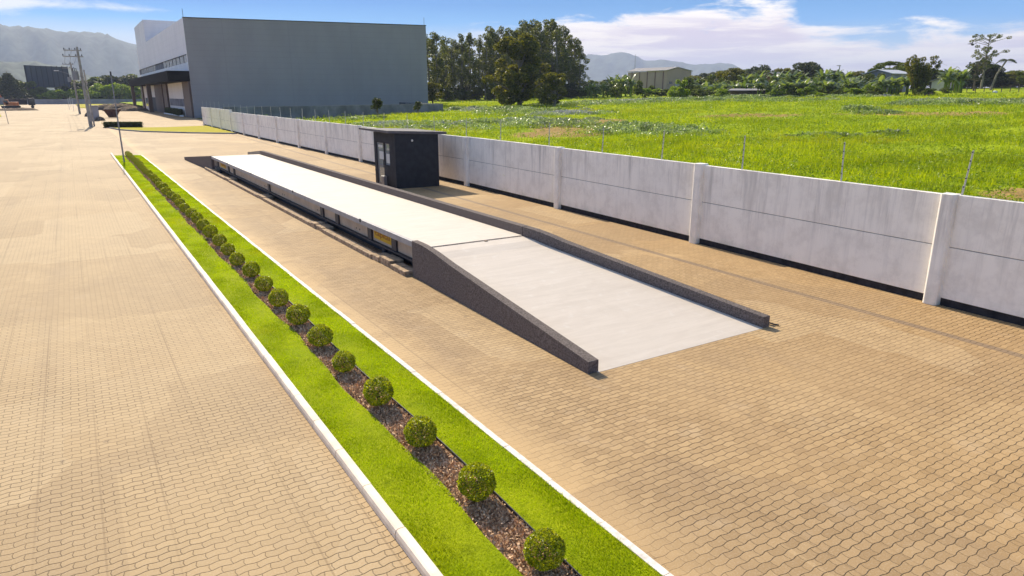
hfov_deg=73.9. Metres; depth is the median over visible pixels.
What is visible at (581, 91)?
bush
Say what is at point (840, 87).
banana plant
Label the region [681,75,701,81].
broadleaf tree
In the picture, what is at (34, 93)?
broadleaf tree
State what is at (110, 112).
rubbish skip
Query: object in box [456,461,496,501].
box shrub
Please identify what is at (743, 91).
open shelter
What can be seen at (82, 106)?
verge
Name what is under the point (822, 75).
banana plant
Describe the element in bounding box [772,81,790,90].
banana plant
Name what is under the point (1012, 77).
broadleaf tree
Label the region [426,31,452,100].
eucalyptus tree
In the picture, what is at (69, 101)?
wall
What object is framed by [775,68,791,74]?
broadleaf tree
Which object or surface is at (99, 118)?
rubble heap
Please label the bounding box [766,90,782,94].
bush
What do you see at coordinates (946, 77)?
banana plant
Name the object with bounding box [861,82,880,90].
bush
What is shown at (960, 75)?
banana plant
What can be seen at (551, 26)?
eucalyptus tree
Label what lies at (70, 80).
utility pole
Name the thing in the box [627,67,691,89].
storage shed
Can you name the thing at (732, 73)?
broadleaf tree
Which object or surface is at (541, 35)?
eucalyptus tree
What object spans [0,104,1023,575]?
paved yard
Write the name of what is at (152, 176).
box shrub
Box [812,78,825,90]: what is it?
banana plant
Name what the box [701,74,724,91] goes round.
bush
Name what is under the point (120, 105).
rubble heap
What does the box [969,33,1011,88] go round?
sparse tree
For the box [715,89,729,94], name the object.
bush
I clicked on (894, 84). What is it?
banana plant
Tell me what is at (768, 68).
broadleaf tree
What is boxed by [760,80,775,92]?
banana plant
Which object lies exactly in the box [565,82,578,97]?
broadleaf tree
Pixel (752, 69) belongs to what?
broadleaf tree
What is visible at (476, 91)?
broadleaf tree
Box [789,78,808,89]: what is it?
banana plant
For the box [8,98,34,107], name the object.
dump truck
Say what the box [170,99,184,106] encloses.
window
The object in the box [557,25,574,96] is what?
eucalyptus tree
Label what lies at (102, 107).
rubble heap
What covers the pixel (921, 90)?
bush
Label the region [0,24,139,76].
mountain
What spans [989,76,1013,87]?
broadleaf tree
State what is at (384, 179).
meter box
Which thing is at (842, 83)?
banana plant
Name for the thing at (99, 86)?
bush
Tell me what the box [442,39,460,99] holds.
eucalyptus tree
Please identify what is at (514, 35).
eucalyptus tree
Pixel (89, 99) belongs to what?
service mast
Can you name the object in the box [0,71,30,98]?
tree
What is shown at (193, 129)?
verge
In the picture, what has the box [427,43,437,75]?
eucalyptus tree
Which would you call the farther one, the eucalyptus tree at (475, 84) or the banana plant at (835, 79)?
the eucalyptus tree at (475, 84)
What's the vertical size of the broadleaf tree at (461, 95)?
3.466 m
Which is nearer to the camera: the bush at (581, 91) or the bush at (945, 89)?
the bush at (945, 89)
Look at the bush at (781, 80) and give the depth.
174.36 m
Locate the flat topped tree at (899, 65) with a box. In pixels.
[867,61,909,71]
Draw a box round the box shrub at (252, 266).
[242,261,260,276]
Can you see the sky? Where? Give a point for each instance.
(854, 35)
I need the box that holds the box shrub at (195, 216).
[191,212,202,223]
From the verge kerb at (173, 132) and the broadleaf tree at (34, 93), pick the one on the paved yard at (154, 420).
the verge kerb at (173, 132)
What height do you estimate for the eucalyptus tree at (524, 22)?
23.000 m
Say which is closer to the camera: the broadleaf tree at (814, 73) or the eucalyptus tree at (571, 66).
the eucalyptus tree at (571, 66)
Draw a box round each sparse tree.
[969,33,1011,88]
[969,60,989,90]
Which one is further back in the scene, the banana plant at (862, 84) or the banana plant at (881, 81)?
the banana plant at (862, 84)
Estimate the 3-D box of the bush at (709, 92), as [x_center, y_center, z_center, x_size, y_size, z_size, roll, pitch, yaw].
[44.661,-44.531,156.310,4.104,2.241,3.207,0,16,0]
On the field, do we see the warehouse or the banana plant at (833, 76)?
the banana plant at (833, 76)
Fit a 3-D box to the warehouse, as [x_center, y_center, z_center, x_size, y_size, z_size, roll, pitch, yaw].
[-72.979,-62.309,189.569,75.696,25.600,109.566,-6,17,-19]
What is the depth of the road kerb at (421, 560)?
9.31 m
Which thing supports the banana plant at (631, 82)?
on the field
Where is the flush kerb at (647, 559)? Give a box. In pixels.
[141,155,673,575]
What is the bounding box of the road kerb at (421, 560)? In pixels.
[110,153,442,575]
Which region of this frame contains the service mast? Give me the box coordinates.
[83,70,94,125]
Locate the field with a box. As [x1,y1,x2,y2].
[120,87,1023,201]
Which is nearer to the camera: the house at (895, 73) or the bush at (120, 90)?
the house at (895, 73)
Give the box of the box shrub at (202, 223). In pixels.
[196,219,209,230]
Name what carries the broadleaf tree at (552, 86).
on the field
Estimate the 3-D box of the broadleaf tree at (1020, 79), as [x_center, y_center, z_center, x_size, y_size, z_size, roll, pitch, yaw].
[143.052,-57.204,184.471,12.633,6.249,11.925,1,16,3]
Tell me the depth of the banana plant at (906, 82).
143.66 m
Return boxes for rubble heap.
[0,108,16,110]
[16,107,36,110]
[95,116,105,120]
[98,104,110,109]
[102,103,132,110]
[118,106,148,110]
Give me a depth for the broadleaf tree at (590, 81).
284.78 m
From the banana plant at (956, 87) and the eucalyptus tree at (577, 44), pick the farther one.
the eucalyptus tree at (577, 44)
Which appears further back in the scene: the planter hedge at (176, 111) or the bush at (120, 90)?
the bush at (120, 90)
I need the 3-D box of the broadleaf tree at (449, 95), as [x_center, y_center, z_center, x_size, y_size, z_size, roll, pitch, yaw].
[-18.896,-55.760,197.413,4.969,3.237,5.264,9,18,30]
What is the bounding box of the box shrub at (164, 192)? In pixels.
[161,187,171,194]
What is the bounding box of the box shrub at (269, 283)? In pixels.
[254,276,273,290]
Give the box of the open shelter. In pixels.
[728,89,766,94]
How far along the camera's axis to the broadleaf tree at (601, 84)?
265.73 m
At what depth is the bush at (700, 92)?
151.09 m
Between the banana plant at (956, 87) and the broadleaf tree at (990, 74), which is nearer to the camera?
the banana plant at (956, 87)
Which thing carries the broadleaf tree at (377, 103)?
on the field
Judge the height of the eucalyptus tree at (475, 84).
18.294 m
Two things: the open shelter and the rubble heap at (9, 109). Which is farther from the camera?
the rubble heap at (9, 109)
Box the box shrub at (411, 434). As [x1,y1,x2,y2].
[403,415,436,446]
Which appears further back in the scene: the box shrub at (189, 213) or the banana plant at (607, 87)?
the banana plant at (607, 87)
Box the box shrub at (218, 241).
[212,233,226,245]
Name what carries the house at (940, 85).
on the field
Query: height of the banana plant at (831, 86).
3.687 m
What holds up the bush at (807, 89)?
on the field
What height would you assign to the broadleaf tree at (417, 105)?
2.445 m
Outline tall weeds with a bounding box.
[308,93,1023,136]
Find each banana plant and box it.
[585,83,597,97]
[593,82,606,97]
[600,84,611,97]
[604,74,620,96]
[611,75,626,97]
[613,74,626,96]
[621,74,636,96]
[693,82,706,89]
[704,83,727,91]
[722,82,731,92]
[726,81,751,88]
[737,74,761,88]
[750,80,770,93]
[752,71,770,88]
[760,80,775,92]
[766,70,783,86]
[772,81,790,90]
[776,79,796,95]
[777,70,790,91]
[783,70,802,92]
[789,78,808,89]
[792,78,814,94]
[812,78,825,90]
[814,69,833,89]
[817,80,839,91]
[821,78,841,90]
[825,69,837,79]
[828,69,842,89]
[838,71,860,81]
[838,78,851,87]
[840,77,862,88]
[854,78,871,94]
[868,75,901,94]
[874,76,891,90]
[883,77,904,94]
[897,75,910,94]
[937,67,956,93]
[940,67,967,93]
[948,70,969,92]
[953,66,972,92]
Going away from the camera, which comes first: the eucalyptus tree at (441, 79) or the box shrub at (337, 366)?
the box shrub at (337, 366)
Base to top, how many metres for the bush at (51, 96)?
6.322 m
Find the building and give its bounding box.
[23,65,70,89]
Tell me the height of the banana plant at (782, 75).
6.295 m
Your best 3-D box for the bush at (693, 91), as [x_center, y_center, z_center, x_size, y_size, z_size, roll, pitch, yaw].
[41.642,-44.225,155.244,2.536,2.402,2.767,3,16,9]
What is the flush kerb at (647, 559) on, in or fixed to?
on the paved yard at (154, 420)
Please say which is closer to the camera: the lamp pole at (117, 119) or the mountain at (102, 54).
the lamp pole at (117, 119)
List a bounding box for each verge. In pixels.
[76,104,142,107]
[112,126,234,132]
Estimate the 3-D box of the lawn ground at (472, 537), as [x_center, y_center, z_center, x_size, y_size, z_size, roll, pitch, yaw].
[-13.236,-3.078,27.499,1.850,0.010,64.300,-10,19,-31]
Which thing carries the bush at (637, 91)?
on the field
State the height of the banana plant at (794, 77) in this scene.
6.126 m
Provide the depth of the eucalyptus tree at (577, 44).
208.31 m
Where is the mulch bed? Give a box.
[143,176,572,575]
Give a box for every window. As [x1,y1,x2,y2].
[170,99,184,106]
[385,143,389,164]
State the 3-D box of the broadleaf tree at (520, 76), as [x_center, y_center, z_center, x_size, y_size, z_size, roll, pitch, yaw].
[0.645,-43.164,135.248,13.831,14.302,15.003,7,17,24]
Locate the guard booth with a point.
(406, 158)
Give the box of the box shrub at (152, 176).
[150,174,157,181]
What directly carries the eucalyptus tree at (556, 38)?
on the field
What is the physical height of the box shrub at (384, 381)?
0.481 m
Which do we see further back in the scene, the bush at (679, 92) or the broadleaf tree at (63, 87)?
the broadleaf tree at (63, 87)
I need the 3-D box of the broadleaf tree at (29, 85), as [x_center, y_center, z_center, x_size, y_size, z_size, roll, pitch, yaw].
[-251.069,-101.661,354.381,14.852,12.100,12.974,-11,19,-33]
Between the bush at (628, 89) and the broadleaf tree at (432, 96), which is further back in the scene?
the bush at (628, 89)
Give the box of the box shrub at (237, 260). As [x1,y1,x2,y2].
[229,252,244,265]
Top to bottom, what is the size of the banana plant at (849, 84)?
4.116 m
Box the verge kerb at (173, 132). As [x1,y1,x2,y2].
[108,127,236,133]
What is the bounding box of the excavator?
[0,95,18,107]
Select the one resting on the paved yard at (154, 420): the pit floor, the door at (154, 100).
the pit floor
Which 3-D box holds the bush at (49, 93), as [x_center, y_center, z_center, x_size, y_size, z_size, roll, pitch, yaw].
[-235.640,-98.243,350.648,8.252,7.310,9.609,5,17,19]
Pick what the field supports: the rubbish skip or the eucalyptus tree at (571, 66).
the eucalyptus tree at (571, 66)
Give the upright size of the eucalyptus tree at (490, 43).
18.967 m
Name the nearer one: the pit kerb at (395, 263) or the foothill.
the pit kerb at (395, 263)
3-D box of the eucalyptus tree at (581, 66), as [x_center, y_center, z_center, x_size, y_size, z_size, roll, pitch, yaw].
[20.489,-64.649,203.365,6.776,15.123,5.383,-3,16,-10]
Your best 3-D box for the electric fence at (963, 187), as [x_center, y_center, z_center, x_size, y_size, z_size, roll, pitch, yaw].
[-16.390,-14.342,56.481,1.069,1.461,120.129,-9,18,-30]
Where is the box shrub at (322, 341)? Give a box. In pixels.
[306,324,333,346]
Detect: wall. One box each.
[0,99,141,104]
[201,107,1023,325]
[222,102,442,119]
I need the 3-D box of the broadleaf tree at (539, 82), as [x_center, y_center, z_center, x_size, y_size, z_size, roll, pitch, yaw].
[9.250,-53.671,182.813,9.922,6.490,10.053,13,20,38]
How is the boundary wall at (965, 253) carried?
on the paved yard at (154, 420)
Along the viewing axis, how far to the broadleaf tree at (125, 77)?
384.18 m
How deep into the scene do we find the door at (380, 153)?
35.99 m
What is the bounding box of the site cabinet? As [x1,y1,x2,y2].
[89,105,98,120]
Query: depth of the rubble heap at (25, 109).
206.55 m
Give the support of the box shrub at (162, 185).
on the mulch bed
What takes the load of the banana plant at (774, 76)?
on the field
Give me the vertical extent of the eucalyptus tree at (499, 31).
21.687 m
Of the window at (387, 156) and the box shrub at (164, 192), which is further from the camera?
the window at (387, 156)
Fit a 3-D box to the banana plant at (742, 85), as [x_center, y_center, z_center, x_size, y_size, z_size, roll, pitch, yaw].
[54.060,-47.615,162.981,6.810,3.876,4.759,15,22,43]
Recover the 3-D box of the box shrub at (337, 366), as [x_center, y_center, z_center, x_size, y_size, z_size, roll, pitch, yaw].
[-2.855,1.260,11.580,0.428,0.387,0.420,9,18,29]
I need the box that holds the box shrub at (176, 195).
[171,193,180,202]
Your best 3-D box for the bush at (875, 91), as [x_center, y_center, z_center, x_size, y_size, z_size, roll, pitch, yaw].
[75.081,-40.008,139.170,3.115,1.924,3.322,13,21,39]
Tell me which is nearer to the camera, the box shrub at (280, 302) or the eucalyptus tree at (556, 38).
the box shrub at (280, 302)
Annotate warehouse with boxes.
[128,10,427,117]
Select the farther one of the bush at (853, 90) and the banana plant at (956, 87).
the banana plant at (956, 87)
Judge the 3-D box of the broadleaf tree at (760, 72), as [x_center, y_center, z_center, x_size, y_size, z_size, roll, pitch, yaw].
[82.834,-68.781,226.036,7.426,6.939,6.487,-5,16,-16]
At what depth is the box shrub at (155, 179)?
35.64 m
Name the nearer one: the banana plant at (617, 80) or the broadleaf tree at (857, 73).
the banana plant at (617, 80)
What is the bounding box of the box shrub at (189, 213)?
[185,208,196,217]
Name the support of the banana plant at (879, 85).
on the field
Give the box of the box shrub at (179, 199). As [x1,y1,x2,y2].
[175,198,185,206]
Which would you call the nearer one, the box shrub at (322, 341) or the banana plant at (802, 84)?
the box shrub at (322, 341)
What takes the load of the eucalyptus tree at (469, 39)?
on the field
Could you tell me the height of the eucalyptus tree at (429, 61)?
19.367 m
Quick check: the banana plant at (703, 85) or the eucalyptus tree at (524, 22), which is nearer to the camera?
the banana plant at (703, 85)
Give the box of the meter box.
[381,175,387,185]
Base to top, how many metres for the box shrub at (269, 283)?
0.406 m
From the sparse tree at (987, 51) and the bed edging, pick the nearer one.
the bed edging
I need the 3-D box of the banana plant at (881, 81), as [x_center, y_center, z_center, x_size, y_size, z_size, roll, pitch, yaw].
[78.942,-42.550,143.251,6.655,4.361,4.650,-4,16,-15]
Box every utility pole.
[54,62,80,113]
[62,47,92,126]
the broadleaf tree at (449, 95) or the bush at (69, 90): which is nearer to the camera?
the broadleaf tree at (449, 95)
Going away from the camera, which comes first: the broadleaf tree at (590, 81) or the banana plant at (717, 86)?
the banana plant at (717, 86)
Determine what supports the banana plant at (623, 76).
on the field
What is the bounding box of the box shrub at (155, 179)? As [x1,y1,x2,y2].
[153,177,161,184]
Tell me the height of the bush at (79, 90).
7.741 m
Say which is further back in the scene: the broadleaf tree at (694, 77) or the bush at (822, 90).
the broadleaf tree at (694, 77)
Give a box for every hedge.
[103,121,143,127]
[165,107,182,115]
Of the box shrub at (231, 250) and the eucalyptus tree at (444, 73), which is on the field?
the eucalyptus tree at (444, 73)
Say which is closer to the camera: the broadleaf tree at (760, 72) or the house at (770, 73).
the house at (770, 73)
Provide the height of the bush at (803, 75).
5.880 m
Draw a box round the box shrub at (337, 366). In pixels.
[331,350,355,372]
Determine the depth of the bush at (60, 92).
351.80 m
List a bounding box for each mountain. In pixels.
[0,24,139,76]
[477,52,742,87]
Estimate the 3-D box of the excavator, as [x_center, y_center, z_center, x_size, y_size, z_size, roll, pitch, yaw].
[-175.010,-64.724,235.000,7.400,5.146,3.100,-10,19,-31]
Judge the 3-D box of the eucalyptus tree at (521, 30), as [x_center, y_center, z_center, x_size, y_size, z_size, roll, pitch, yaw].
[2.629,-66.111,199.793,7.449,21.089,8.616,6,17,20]
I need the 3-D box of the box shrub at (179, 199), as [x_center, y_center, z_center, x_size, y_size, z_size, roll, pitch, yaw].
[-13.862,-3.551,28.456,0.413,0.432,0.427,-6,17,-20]
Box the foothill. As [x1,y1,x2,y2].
[0,61,91,90]
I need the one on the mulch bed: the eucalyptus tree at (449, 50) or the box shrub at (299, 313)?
the box shrub at (299, 313)
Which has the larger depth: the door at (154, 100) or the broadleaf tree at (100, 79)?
the broadleaf tree at (100, 79)
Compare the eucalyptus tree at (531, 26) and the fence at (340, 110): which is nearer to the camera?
the fence at (340, 110)
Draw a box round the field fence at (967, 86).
[958,84,1019,91]
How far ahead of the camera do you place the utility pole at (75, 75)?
99.82 m
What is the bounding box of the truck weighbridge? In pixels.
[184,151,769,373]
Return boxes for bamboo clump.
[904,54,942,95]
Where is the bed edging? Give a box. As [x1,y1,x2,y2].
[169,190,581,575]
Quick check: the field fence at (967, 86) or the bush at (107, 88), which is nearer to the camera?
the field fence at (967, 86)
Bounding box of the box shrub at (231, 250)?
[220,243,234,254]
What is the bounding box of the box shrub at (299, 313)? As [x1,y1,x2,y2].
[286,303,310,324]
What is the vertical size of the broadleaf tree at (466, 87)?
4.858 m
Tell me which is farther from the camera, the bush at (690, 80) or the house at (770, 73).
the house at (770, 73)
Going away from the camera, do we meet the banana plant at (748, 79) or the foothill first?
the banana plant at (748, 79)
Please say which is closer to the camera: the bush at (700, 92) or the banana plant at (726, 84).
the bush at (700, 92)
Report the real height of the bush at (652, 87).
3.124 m
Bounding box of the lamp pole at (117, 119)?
[109,71,124,161]
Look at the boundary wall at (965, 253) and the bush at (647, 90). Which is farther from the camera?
the bush at (647, 90)
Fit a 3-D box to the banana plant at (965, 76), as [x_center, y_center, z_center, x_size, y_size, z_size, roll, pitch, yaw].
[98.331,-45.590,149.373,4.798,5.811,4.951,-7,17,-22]
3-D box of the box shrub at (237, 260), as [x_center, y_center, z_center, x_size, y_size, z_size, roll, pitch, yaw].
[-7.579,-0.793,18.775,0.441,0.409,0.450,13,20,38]
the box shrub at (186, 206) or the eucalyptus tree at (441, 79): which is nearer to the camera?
the box shrub at (186, 206)
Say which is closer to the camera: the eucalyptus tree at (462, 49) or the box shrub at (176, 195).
the box shrub at (176, 195)
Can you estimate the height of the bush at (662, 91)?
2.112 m
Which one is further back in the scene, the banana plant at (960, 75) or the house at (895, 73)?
the house at (895, 73)
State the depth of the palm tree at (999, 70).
161.11 m
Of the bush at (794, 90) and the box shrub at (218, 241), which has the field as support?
the bush at (794, 90)
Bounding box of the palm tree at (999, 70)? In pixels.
[989,59,1016,89]
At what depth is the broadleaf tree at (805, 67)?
230.46 m
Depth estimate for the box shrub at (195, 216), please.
24.73 m
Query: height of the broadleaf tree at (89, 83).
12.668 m
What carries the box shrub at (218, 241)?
on the mulch bed
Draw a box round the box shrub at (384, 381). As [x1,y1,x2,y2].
[363,375,393,405]
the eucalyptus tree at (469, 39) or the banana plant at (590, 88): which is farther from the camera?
the eucalyptus tree at (469, 39)
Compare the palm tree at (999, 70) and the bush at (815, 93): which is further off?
the palm tree at (999, 70)
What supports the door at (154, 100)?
in the warehouse
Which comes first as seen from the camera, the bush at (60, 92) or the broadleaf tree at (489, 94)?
the broadleaf tree at (489, 94)
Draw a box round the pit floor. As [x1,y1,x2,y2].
[218,171,412,267]
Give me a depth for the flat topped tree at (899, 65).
187.72 m
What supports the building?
on the ground
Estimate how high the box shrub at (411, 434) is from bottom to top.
0.439 m
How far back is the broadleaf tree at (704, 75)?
311.62 m
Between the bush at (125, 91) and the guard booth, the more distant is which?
the bush at (125, 91)
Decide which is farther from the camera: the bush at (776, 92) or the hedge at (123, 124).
the bush at (776, 92)
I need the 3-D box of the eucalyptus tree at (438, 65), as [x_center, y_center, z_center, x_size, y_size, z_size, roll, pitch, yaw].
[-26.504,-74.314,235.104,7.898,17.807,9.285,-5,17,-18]
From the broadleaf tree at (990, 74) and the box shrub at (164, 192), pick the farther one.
the broadleaf tree at (990, 74)
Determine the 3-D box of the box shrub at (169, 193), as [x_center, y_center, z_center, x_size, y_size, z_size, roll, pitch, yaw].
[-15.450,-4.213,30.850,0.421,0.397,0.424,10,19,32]
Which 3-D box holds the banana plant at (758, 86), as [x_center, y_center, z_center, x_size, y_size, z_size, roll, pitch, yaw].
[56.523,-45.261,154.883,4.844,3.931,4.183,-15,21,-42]
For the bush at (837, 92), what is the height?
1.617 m
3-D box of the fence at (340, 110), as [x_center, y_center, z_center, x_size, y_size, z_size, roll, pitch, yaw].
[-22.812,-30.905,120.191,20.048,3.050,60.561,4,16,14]
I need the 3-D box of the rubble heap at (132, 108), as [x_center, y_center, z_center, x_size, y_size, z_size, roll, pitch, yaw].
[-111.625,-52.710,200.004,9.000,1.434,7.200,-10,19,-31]
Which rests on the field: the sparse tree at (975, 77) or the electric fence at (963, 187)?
the sparse tree at (975, 77)
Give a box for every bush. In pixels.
[36,92,58,98]
[42,90,62,98]
[51,89,78,98]
[62,89,83,98]
[71,89,82,98]
[79,87,109,98]
[89,83,115,98]
[100,85,119,98]
[109,83,131,98]
[116,83,137,98]
[124,86,141,98]
[576,87,589,97]
[609,83,625,97]
[623,85,629,95]
[633,80,643,96]
[642,88,651,96]
[647,85,658,95]
[650,88,667,95]
[655,89,668,95]
[667,79,690,96]
[679,76,696,90]
[690,89,699,96]
[694,89,707,96]
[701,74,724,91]
[703,89,715,95]
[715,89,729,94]
[731,74,745,83]
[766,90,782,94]
[773,78,789,92]
[786,88,804,95]
[794,86,816,95]
[797,72,804,81]
[810,92,824,94]
[817,87,831,93]
[830,90,845,93]
[844,88,860,93]
[861,73,877,90]
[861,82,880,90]
[871,87,885,95]
[913,86,932,94]
[939,86,952,92]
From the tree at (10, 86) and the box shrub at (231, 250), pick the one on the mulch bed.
the box shrub at (231, 250)
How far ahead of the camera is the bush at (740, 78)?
178.58 m
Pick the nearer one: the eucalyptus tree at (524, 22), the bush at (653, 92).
the bush at (653, 92)
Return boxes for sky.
[0,0,1023,87]
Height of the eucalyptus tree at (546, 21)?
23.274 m
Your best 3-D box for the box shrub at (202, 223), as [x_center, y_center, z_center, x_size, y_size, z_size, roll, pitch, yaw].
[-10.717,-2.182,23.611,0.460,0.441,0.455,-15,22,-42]
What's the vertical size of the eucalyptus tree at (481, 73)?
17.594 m
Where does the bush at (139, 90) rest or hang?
on the field
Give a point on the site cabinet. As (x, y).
(95, 110)
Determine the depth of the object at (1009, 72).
201.66 m
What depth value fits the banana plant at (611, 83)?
193.15 m
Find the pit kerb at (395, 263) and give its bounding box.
[204,167,412,276]
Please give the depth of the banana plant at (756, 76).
172.59 m
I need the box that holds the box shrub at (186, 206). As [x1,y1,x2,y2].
[179,203,189,212]
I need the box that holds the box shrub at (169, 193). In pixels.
[166,191,174,198]
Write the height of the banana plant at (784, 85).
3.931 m
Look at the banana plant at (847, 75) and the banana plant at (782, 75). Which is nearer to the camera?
the banana plant at (847, 75)
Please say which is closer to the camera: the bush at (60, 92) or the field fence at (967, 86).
the field fence at (967, 86)
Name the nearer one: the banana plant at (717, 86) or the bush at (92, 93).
the banana plant at (717, 86)
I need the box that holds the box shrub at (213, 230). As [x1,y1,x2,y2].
[202,224,217,237]
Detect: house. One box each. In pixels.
[762,72,779,81]
[862,69,907,92]
[929,78,953,90]
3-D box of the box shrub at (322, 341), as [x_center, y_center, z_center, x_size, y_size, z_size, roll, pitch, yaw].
[-3.592,0.894,12.756,0.489,0.449,0.484,-12,20,-36]
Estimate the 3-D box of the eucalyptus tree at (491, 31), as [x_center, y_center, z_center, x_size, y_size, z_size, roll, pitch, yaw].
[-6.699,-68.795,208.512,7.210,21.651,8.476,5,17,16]
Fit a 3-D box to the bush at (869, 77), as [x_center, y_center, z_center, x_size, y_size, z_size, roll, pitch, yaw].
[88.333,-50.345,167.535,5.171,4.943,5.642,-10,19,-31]
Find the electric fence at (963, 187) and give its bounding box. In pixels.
[202,102,1023,194]
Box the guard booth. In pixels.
[359,127,446,188]
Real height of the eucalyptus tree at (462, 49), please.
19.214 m
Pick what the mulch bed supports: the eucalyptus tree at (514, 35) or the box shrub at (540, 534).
the box shrub at (540, 534)
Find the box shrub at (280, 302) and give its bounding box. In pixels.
[268,288,288,306]
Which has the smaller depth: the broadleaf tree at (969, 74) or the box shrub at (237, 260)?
the box shrub at (237, 260)
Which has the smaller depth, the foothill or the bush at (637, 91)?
the bush at (637, 91)
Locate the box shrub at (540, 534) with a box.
[523,527,566,570]
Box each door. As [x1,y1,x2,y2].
[152,97,156,110]
[377,142,384,183]
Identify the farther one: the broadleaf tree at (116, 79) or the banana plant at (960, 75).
the broadleaf tree at (116, 79)
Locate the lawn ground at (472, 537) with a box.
[114,155,661,575]
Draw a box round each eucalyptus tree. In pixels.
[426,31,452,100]
[426,34,439,91]
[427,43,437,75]
[427,46,443,79]
[437,36,458,99]
[441,51,451,79]
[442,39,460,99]
[447,47,459,87]
[453,34,472,88]
[458,32,476,92]
[468,35,490,99]
[473,32,496,99]
[478,46,487,97]
[480,25,496,78]
[489,26,506,83]
[496,27,512,86]
[503,29,517,64]
[513,24,526,64]
[515,19,542,53]
[526,19,546,63]
[533,22,550,78]
[536,19,560,73]
[543,18,565,71]
[543,25,569,81]
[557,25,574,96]
[561,35,578,83]
[566,37,581,89]
[570,45,589,96]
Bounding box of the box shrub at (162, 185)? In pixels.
[158,182,168,190]
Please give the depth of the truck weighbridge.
16.04 m
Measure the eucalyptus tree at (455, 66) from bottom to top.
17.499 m
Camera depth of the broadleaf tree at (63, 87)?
361.23 m
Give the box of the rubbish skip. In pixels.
[103,108,120,116]
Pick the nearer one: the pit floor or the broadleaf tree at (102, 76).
the pit floor
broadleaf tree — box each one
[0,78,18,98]
[19,81,39,98]
[27,86,48,98]
[54,86,70,98]
[71,80,100,98]
[80,76,107,86]
[99,75,127,89]
[102,75,128,92]
[107,75,139,96]
[370,97,382,114]
[413,101,422,113]
[428,82,444,102]
[439,90,456,100]
[454,84,475,98]
[457,89,470,99]
[466,87,484,99]
[481,32,556,105]
[485,82,502,99]
[533,78,565,98]
[536,72,567,106]
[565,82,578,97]
[583,80,599,87]
[594,81,610,91]
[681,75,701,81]
[695,73,717,88]
[715,68,753,81]
[746,66,759,73]
[751,65,774,73]
[753,70,769,78]
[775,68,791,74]
[791,61,823,76]
[808,67,820,77]
[851,71,864,76]
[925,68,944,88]
[963,72,976,87]
[965,62,1010,87]
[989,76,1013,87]
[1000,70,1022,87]
[1006,71,1023,87]
[1016,71,1023,83]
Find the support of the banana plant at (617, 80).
on the field
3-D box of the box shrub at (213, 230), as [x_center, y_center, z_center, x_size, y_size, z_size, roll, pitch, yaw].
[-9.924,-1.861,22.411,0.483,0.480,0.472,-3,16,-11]
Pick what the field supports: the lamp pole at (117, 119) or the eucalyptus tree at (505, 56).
the eucalyptus tree at (505, 56)
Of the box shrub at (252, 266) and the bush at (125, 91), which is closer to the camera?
the box shrub at (252, 266)
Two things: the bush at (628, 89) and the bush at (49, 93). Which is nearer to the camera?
the bush at (628, 89)

